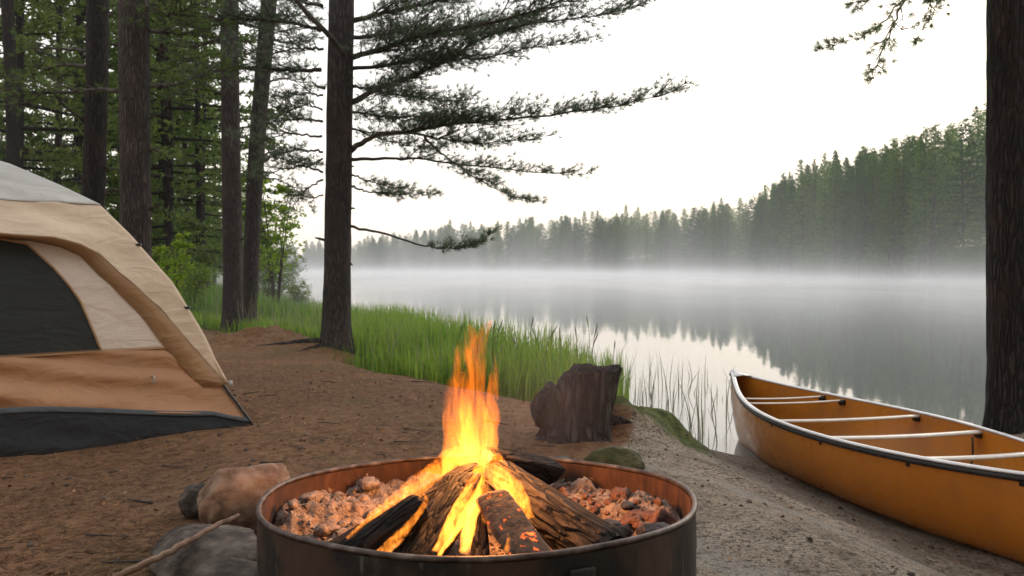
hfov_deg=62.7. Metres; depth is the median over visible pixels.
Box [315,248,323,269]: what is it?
conifer tree
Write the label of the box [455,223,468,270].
conifer tree
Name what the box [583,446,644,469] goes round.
mossy rock
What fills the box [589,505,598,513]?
clinker lump
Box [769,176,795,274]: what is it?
conifer tree
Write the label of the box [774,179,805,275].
conifer tree
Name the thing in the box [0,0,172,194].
conifer tree
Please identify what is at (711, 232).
conifer tree
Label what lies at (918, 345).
lake
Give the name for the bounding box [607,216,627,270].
conifer tree
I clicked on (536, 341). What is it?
reed seed heads
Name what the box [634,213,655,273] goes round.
conifer tree
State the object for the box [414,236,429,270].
conifer tree
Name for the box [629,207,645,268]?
conifer tree
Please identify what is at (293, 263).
leafy shrub
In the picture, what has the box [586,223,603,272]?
conifer tree
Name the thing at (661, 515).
rock
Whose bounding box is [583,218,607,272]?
conifer tree
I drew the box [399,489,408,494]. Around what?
ash lump
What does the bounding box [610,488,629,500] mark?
clinker lump
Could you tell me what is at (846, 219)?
conifer tree
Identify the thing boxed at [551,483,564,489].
clinker lump
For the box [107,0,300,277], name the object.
conifer tree
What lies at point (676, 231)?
conifer tree
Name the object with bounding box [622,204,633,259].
conifer tree
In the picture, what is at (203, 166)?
pine tree
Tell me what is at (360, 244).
conifer tree
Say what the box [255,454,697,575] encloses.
fire ring
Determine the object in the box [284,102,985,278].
distant forest
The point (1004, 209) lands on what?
pine tree
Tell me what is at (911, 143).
conifer tree
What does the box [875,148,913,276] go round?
conifer tree
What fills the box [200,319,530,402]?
edge grass
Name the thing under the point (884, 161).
conifer tree
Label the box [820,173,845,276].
conifer tree
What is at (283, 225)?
leafy shrub
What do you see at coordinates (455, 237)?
conifer tree
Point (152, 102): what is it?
pine tree
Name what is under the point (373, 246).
conifer tree
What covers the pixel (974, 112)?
conifer tree
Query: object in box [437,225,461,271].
conifer tree
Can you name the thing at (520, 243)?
conifer tree
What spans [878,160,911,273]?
conifer tree
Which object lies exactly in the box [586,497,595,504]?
clinker lump
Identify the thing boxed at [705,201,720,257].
conifer tree
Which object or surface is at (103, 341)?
dome tent
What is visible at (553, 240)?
conifer tree
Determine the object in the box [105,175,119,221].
leafy shrub
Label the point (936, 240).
conifer tree
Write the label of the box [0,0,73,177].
conifer tree
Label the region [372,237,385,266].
conifer tree
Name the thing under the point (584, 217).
conifer tree
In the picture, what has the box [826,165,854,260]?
conifer tree
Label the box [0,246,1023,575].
ground
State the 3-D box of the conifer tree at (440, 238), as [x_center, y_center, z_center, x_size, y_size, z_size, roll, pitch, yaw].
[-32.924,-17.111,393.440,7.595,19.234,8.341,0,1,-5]
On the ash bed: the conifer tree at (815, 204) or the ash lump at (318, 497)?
the ash lump at (318, 497)
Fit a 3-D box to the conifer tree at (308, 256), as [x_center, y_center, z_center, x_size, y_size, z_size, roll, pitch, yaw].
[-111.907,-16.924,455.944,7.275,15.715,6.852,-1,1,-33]
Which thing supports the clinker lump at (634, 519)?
on the ash bed
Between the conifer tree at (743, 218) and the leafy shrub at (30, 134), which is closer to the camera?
the leafy shrub at (30, 134)
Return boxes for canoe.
[729,369,1023,562]
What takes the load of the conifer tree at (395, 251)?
on the ground at (756, 536)
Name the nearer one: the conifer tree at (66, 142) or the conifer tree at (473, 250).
the conifer tree at (66, 142)
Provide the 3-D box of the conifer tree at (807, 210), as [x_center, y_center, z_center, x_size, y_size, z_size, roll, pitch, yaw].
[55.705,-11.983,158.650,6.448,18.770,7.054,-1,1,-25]
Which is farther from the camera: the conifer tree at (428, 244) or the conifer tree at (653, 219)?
the conifer tree at (428, 244)
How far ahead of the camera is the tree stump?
4.01 m
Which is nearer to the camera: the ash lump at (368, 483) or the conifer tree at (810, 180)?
the ash lump at (368, 483)
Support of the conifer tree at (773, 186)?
on the ground at (756, 536)
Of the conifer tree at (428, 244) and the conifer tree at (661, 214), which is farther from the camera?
the conifer tree at (428, 244)
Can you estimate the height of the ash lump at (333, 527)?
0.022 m
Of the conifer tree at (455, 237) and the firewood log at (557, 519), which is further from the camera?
the conifer tree at (455, 237)
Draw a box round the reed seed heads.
[459,316,614,388]
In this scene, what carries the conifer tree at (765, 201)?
on the ground at (756, 536)
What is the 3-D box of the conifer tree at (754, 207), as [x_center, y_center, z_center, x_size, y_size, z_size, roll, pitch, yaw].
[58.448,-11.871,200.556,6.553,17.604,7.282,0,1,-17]
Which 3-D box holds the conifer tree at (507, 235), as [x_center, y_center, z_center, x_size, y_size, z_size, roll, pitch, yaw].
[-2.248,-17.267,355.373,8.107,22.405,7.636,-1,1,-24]
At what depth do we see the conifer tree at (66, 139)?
35.44 m
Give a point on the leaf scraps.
(169, 496)
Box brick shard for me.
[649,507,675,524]
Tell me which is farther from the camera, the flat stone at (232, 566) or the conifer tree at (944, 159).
the conifer tree at (944, 159)
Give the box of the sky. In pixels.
[0,0,985,260]
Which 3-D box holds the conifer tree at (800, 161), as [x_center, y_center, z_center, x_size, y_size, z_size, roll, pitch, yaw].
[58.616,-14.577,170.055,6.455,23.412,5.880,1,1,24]
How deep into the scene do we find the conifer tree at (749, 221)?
217.73 m
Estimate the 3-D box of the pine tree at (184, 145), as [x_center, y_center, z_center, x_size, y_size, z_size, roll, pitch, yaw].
[-9.339,-5.059,23.902,0.245,10.911,0.192,1,1,30]
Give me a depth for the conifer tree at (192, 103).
21.89 m
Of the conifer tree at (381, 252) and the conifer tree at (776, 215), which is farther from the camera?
the conifer tree at (381, 252)
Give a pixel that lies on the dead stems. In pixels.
(282, 318)
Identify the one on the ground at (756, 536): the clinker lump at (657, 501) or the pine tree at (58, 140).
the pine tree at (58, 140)
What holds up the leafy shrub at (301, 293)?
on the ground at (756, 536)
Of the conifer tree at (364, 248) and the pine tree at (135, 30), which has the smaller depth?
the pine tree at (135, 30)
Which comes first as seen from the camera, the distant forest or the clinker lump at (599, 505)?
the clinker lump at (599, 505)
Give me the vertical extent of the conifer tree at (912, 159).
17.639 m
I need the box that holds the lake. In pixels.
[260,272,986,459]
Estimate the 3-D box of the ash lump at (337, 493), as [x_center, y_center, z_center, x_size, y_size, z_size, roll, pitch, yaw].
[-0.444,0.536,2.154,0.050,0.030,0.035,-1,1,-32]
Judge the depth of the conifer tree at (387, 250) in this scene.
414.81 m
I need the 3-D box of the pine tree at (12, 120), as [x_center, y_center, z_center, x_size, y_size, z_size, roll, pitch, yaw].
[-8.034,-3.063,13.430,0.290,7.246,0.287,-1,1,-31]
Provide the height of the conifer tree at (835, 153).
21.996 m
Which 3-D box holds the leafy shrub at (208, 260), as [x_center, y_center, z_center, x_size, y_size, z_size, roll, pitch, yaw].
[-6.301,-0.252,17.056,1.108,1.616,1.450,0,1,-7]
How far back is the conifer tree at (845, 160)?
153.09 m
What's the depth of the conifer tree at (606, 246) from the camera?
299.06 m
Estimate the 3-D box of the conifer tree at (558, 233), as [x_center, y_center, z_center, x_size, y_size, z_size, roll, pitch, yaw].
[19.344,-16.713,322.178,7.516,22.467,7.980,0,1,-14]
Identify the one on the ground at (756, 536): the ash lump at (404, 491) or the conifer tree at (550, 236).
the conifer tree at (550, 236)
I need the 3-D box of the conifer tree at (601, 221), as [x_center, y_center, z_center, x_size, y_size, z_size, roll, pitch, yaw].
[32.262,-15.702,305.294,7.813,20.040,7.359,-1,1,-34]
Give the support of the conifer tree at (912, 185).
on the ground at (756, 536)
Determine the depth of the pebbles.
3.37 m
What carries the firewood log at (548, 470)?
on the ash bed
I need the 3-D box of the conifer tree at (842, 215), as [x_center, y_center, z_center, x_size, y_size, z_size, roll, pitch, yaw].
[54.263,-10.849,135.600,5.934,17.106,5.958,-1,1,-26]
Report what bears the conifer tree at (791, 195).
on the ground at (756, 536)
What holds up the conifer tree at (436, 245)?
on the ground at (756, 536)
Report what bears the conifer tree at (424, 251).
on the ground at (756, 536)
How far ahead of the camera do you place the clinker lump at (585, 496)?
2.10 m
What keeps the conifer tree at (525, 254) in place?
on the ground at (756, 536)
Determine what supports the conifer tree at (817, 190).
on the ground at (756, 536)
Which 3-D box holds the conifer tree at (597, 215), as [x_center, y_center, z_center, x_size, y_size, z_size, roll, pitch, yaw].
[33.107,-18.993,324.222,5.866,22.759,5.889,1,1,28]
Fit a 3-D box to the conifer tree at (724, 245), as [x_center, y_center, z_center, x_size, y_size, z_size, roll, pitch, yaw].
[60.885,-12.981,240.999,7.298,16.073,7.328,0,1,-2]
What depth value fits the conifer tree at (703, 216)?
248.98 m
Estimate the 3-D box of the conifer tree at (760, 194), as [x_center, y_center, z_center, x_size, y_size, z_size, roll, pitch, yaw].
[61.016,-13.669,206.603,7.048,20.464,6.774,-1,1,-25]
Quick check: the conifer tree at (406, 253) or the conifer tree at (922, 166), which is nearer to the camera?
the conifer tree at (922, 166)
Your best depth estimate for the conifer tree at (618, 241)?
294.22 m
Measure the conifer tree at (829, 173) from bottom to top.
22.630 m
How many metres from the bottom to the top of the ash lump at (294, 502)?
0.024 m
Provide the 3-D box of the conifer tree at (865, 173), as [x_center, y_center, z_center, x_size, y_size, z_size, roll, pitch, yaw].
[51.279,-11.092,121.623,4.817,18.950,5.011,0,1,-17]
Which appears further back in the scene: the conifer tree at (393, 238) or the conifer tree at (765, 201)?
the conifer tree at (393, 238)
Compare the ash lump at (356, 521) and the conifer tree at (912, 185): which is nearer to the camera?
the ash lump at (356, 521)
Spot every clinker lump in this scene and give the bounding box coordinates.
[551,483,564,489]
[558,487,570,496]
[582,493,588,499]
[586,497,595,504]
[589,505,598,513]
[593,502,602,507]
[603,498,613,504]
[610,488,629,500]
[619,517,631,524]
[627,509,643,515]
[628,514,644,524]
[632,520,643,529]
[633,499,640,503]
[642,510,653,520]
[652,497,662,505]
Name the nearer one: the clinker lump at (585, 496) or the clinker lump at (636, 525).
the clinker lump at (636, 525)
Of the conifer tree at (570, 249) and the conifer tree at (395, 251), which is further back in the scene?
the conifer tree at (395, 251)
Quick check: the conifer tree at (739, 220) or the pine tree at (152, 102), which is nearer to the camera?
the pine tree at (152, 102)
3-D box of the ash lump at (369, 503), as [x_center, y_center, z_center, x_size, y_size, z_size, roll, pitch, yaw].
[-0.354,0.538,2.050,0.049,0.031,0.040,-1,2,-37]
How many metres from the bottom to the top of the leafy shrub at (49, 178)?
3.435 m
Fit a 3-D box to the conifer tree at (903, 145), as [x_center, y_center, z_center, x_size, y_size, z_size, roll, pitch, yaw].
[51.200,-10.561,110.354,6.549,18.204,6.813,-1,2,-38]
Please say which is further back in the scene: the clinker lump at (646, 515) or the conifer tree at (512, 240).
the conifer tree at (512, 240)
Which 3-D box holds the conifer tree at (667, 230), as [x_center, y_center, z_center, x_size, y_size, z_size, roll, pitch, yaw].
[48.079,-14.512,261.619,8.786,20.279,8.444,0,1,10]
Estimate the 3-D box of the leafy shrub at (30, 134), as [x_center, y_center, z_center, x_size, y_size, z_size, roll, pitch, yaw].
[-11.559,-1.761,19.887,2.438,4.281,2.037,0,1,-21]
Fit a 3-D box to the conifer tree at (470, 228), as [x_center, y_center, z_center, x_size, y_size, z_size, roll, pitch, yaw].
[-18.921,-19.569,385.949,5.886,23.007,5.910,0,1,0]
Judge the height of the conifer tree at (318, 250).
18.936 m
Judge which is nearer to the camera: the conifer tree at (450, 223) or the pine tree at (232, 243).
the pine tree at (232, 243)
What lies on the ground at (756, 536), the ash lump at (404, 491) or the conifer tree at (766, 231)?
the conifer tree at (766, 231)
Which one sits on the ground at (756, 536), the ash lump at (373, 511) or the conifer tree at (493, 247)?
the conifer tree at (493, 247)
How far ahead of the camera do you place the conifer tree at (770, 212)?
171.33 m
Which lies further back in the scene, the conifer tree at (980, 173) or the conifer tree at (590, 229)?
the conifer tree at (590, 229)
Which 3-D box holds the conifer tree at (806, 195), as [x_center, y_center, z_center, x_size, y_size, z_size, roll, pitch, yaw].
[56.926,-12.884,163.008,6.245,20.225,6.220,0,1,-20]
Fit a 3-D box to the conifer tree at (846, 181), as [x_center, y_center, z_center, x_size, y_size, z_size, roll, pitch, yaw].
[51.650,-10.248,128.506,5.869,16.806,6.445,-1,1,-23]
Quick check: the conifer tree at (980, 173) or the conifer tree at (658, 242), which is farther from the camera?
the conifer tree at (658, 242)
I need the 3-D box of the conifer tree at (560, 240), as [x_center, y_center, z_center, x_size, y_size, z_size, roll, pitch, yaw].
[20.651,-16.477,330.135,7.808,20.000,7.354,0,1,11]
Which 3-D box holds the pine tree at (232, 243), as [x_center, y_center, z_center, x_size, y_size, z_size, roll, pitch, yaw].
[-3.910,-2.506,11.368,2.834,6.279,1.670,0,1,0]
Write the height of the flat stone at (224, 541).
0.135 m
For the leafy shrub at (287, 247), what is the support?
on the ground at (756, 536)
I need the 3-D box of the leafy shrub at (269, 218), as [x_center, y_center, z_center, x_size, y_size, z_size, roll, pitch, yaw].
[-7.996,-1.113,26.045,2.176,3.822,1.819,1,2,38]
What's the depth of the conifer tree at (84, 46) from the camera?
23.69 m
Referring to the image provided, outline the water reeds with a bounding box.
[573,340,751,444]
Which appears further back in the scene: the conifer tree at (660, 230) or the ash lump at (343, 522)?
the conifer tree at (660, 230)
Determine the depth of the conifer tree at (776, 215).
163.31 m
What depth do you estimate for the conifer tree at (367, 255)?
424.84 m
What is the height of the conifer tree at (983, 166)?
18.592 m
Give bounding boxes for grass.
[177,277,434,321]
[192,300,633,402]
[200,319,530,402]
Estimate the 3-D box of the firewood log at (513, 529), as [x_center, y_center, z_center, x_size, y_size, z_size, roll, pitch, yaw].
[0.006,0.501,1.653,0.089,0.084,0.268,-1,24,-24]
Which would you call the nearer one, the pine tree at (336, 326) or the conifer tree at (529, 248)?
the pine tree at (336, 326)
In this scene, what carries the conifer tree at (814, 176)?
on the ground at (756, 536)
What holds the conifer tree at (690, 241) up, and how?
on the ground at (756, 536)
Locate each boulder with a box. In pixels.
[178,483,205,518]
[197,463,289,532]
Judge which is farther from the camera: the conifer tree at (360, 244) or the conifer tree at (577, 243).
the conifer tree at (360, 244)
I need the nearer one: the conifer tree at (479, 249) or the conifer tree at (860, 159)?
the conifer tree at (860, 159)
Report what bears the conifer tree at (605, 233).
on the ground at (756, 536)
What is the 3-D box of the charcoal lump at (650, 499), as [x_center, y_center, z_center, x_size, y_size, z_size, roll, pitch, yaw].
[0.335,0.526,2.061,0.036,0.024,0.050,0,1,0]
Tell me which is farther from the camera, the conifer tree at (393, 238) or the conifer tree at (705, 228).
the conifer tree at (393, 238)
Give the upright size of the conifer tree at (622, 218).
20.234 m
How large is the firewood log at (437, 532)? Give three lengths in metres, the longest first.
0.331 x 0.106 x 0.095 m
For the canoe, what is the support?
on the ground at (756, 536)
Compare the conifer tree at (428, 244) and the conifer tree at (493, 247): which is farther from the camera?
the conifer tree at (428, 244)
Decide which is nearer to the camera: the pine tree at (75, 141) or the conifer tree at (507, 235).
the pine tree at (75, 141)
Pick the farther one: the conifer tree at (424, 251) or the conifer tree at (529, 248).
the conifer tree at (424, 251)
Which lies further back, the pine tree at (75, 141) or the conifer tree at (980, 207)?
the conifer tree at (980, 207)
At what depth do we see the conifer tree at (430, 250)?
403.62 m
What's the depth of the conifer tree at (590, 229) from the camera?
328.43 m
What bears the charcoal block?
on the ash bed
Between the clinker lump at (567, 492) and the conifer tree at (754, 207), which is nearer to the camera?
the clinker lump at (567, 492)
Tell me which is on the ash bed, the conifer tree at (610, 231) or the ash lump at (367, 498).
the ash lump at (367, 498)
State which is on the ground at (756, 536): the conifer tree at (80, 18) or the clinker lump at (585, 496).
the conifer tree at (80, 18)
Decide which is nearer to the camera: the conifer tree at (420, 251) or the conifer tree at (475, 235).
the conifer tree at (475, 235)
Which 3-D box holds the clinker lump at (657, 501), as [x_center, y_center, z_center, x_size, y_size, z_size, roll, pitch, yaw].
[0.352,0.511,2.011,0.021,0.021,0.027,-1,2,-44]
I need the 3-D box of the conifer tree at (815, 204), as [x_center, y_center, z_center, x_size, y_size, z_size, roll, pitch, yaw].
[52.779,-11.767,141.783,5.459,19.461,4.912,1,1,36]
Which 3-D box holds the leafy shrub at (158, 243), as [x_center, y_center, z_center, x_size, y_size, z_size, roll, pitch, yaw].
[-7.859,-0.849,18.116,1.670,2.791,1.814,1,1,23]
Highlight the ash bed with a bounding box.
[274,471,679,555]
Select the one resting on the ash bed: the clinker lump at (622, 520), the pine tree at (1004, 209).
the clinker lump at (622, 520)
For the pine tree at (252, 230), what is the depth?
11.80 m
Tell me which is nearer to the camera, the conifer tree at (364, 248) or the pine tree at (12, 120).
the pine tree at (12, 120)
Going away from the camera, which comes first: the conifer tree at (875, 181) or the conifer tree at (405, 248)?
the conifer tree at (875, 181)
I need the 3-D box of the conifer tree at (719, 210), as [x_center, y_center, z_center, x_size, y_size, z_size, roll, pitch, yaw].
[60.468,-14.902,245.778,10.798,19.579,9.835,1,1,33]
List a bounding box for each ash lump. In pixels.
[287,498,298,509]
[298,491,324,502]
[312,495,326,502]
[313,524,331,536]
[327,523,340,533]
[330,491,346,498]
[337,519,350,527]
[350,517,365,525]
[357,476,379,490]
[357,494,371,500]
[361,501,376,507]
[367,508,379,515]
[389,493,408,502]
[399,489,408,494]
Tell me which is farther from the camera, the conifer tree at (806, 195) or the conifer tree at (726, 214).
the conifer tree at (726, 214)
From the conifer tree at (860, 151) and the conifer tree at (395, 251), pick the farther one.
the conifer tree at (395, 251)
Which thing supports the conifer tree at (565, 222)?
on the ground at (756, 536)
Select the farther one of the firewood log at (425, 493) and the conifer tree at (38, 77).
the conifer tree at (38, 77)
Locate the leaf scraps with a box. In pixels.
[2,365,1017,575]
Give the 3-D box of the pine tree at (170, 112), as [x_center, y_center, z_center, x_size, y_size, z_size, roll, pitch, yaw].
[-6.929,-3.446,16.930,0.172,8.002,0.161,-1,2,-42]
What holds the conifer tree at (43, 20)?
on the ground at (756, 536)
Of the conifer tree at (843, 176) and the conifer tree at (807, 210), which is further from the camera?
the conifer tree at (807, 210)
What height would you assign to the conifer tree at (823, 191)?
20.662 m
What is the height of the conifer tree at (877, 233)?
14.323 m
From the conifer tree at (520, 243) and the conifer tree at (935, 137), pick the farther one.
the conifer tree at (520, 243)
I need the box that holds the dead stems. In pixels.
[191,287,635,396]
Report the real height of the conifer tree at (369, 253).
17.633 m
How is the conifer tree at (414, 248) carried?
on the ground at (756, 536)
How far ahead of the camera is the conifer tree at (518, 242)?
354.29 m
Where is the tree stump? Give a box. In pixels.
[530,363,634,443]
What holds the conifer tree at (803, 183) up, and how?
on the ground at (756, 536)
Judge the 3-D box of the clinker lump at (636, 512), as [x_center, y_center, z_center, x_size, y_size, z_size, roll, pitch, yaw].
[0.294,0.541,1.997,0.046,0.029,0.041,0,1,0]
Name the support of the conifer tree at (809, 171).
on the ground at (756, 536)
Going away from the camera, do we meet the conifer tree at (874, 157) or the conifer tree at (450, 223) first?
the conifer tree at (874, 157)
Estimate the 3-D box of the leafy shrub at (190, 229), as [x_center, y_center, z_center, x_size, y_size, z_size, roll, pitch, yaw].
[-8.507,-0.917,22.029,1.814,2.791,1.670,0,1,-8]
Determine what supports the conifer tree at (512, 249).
on the ground at (756, 536)
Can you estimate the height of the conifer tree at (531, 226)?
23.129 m
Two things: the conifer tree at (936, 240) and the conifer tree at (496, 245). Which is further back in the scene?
the conifer tree at (496, 245)
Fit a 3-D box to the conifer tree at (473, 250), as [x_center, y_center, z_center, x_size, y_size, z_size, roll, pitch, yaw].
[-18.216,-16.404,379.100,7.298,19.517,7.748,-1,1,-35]
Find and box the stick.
[112,513,239,575]
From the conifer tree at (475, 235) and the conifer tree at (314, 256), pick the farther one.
the conifer tree at (314, 256)
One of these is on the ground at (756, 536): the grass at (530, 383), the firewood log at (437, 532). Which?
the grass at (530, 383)
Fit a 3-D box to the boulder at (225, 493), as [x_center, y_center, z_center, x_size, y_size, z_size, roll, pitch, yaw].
[-0.833,0.658,2.618,0.289,0.230,0.261,0,1,0]
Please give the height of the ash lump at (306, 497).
0.037 m
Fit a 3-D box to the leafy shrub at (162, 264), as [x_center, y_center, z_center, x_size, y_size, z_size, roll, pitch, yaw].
[-3.728,0.006,9.153,0.503,1.267,0.524,0,1,0]
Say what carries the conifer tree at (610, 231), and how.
on the ground at (756, 536)
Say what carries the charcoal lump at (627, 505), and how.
on the ash bed
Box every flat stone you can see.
[148,524,256,575]
[192,557,257,575]
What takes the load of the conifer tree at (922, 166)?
on the ground at (756, 536)
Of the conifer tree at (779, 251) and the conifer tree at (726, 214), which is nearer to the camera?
the conifer tree at (779, 251)
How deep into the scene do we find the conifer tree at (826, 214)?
126.93 m
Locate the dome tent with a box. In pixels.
[0,161,253,456]
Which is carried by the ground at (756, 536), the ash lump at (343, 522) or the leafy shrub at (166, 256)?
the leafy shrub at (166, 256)
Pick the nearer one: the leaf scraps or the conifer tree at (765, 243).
the leaf scraps
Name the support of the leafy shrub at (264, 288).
on the ground at (756, 536)
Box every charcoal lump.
[618,523,633,536]
[620,501,634,509]
[636,522,669,534]
[644,497,653,503]
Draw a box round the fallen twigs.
[0,379,554,562]
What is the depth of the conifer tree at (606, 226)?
298.75 m
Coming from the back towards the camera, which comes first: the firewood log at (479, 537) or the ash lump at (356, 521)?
the ash lump at (356, 521)
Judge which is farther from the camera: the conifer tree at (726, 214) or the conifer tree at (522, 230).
the conifer tree at (522, 230)
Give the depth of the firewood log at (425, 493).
1.85 m
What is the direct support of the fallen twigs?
on the ground at (756, 536)
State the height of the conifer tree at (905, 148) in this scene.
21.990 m
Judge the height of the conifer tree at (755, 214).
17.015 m
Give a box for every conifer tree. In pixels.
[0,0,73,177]
[0,0,82,190]
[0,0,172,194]
[0,0,213,232]
[0,0,221,255]
[0,24,70,177]
[25,0,157,176]
[36,0,290,250]
[61,0,289,280]
[63,3,221,233]
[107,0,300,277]
[150,0,274,258]
[153,28,221,271]
[187,64,261,286]
[211,132,259,274]
[301,243,311,267]
[307,241,315,262]
[311,243,322,271]
[314,237,323,271]
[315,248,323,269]
[355,241,363,260]
[358,238,367,269]
[361,242,374,270]
[366,238,381,270]
[368,235,378,269]
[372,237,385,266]
[375,239,386,267]
[380,236,394,271]
[386,235,403,268]
[387,232,401,269]
[390,243,401,268]
[398,236,409,272]
[399,237,413,269]
[407,231,423,269]
[412,234,420,261]
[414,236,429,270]
[417,232,431,270]
[423,229,435,260]
[423,230,434,269]
[432,226,444,259]
[432,228,440,268]
[434,231,446,269]
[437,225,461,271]
[439,225,450,270]
[446,220,451,263]
[447,229,462,269]
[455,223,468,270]
[465,221,473,269]
[465,230,478,271]
[465,232,485,269]
[473,227,487,271]
[477,225,488,271]
[486,224,505,267]
[491,220,502,270]
[497,221,515,272]
[502,229,517,269]
[506,225,516,270]
[510,225,528,270]
[511,223,533,265]
[512,218,521,270]
[512,230,524,271]
[519,227,539,264]
[520,218,536,271]
[522,217,542,272]
[529,223,551,270]
[545,223,556,256]
[546,220,561,269]
[552,216,568,272]
[556,215,573,272]
[556,221,567,264]
[561,225,578,271]
[564,216,584,268]
[570,222,583,264]
[577,218,584,258]
[580,211,591,262]
[583,211,595,258]
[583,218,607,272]
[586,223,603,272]
[590,210,600,255]
[591,218,608,270]
[596,221,608,270]
[598,218,615,262]
[599,223,614,270]
[603,216,625,270]
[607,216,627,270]
[609,216,629,267]
[619,214,628,256]
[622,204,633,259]
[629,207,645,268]
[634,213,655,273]
[644,210,658,256]
[647,219,672,273]
[650,216,672,266]
[651,212,674,263]
[652,210,669,262]
[654,209,679,272]
[664,214,685,268]
[673,208,690,268]
[676,207,707,271]
[682,216,697,268]
[687,211,710,269]
[689,208,711,267]
[694,211,709,248]
[700,215,723,273]
[702,204,736,257]
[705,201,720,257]
[714,203,736,270]
[716,215,732,258]
[728,198,746,269]
[733,199,754,265]
[734,212,752,268]
[743,202,763,272]
[745,197,767,274]
[745,203,763,273]
[747,191,762,271]
[753,194,769,273]
[757,193,775,275]
[758,197,781,272]
[760,183,789,275]
[763,184,786,275]
[764,182,774,262]
[768,210,793,274]
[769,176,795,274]
[773,180,806,275]
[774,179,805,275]
[778,173,820,274]
[793,158,803,270]
[795,164,811,245]
[795,169,813,255]
[796,175,819,252]
[797,163,816,215]
[803,158,820,258]
[807,160,851,276]
[809,152,833,250]
[809,163,838,259]
[809,165,823,234]
[812,164,829,266]
[818,160,833,217]
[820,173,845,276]
[821,166,849,268]
[826,150,841,252]
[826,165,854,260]
[831,157,850,266]
[832,167,863,272]
[835,173,873,264]
[838,169,853,268]
[841,157,873,277]
[846,155,876,272]
[847,147,879,273]
[852,152,886,256]
[856,145,871,257]
[862,171,908,274]
[863,158,889,264]
[870,153,894,265]
[874,137,904,241]
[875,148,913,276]
[876,143,890,241]
[877,152,891,265]
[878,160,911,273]
[879,139,926,274]
[894,135,929,268]
[894,141,946,268]
[898,135,936,276]
[898,152,957,276]
[900,137,929,275]
[902,123,967,279]
[903,126,946,277]
[904,134,909,255]
[932,132,961,258]
[936,129,964,254]
[937,118,985,271]
[954,106,985,225]
[960,124,985,240]
[962,146,985,252]
[970,126,985,235]
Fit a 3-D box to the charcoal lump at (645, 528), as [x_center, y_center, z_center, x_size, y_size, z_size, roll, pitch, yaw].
[0.313,0.526,1.802,0.086,0.045,0.071,1,1,25]
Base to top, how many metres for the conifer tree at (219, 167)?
10.140 m
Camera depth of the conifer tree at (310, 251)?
461.05 m
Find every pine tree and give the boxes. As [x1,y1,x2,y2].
[0,0,118,208]
[0,0,249,257]
[1,0,19,167]
[53,0,62,184]
[73,11,82,185]
[150,0,328,331]
[150,54,157,240]
[164,0,173,211]
[178,0,700,359]
[180,4,188,279]
[202,0,207,286]
[243,0,326,322]
[810,0,1023,434]
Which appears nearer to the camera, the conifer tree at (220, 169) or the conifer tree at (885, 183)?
the conifer tree at (220, 169)
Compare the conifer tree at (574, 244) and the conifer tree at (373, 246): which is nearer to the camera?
the conifer tree at (574, 244)
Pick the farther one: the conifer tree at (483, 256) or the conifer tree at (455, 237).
the conifer tree at (455, 237)
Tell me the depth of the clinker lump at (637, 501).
2.04 m
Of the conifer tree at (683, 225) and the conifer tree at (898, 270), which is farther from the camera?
the conifer tree at (683, 225)
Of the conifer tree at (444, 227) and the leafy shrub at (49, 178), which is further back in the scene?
the conifer tree at (444, 227)
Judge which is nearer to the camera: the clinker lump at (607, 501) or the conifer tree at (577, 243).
the clinker lump at (607, 501)
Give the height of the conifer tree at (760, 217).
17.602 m
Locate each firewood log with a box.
[328,462,482,542]
[335,494,428,550]
[392,472,480,555]
[468,501,489,555]
[475,489,551,554]
[477,444,565,484]
[478,459,627,549]
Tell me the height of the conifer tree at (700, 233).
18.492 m
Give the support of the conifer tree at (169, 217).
on the ground at (756, 536)
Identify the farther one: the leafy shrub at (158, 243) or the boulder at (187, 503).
the leafy shrub at (158, 243)
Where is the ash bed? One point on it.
(297, 522)
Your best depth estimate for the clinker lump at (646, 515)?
1.95 m
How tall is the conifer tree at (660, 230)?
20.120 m
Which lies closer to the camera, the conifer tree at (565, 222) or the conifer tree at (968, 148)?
the conifer tree at (968, 148)
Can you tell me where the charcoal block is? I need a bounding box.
[604,519,621,525]
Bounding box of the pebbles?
[23,377,1006,575]
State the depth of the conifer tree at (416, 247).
402.27 m
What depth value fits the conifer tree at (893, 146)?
133.43 m
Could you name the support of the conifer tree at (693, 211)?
on the ground at (756, 536)
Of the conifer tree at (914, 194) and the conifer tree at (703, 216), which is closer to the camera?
the conifer tree at (914, 194)
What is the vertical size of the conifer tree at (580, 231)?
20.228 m
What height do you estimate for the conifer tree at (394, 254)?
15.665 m
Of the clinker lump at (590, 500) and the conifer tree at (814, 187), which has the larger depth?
the conifer tree at (814, 187)
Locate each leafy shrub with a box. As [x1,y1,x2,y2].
[0,131,78,187]
[32,165,81,189]
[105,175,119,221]
[108,187,182,264]
[152,238,194,284]
[154,231,194,297]
[158,206,221,284]
[173,261,217,308]
[177,196,222,289]
[180,237,222,297]
[222,193,282,296]
[241,160,306,306]
[258,244,301,299]
[259,241,293,289]
[274,252,307,294]
[281,280,315,309]
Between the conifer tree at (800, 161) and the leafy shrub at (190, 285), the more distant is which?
the conifer tree at (800, 161)
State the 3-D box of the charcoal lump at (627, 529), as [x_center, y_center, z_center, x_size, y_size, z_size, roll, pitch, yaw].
[0.252,0.566,1.952,0.072,0.041,0.074,0,1,0]
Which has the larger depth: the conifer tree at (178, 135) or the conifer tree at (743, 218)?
the conifer tree at (743, 218)
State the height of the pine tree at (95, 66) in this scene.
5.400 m
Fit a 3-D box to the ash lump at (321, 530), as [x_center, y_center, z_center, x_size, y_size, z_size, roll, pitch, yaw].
[-0.423,0.550,1.895,0.049,0.037,0.049,0,1,0]

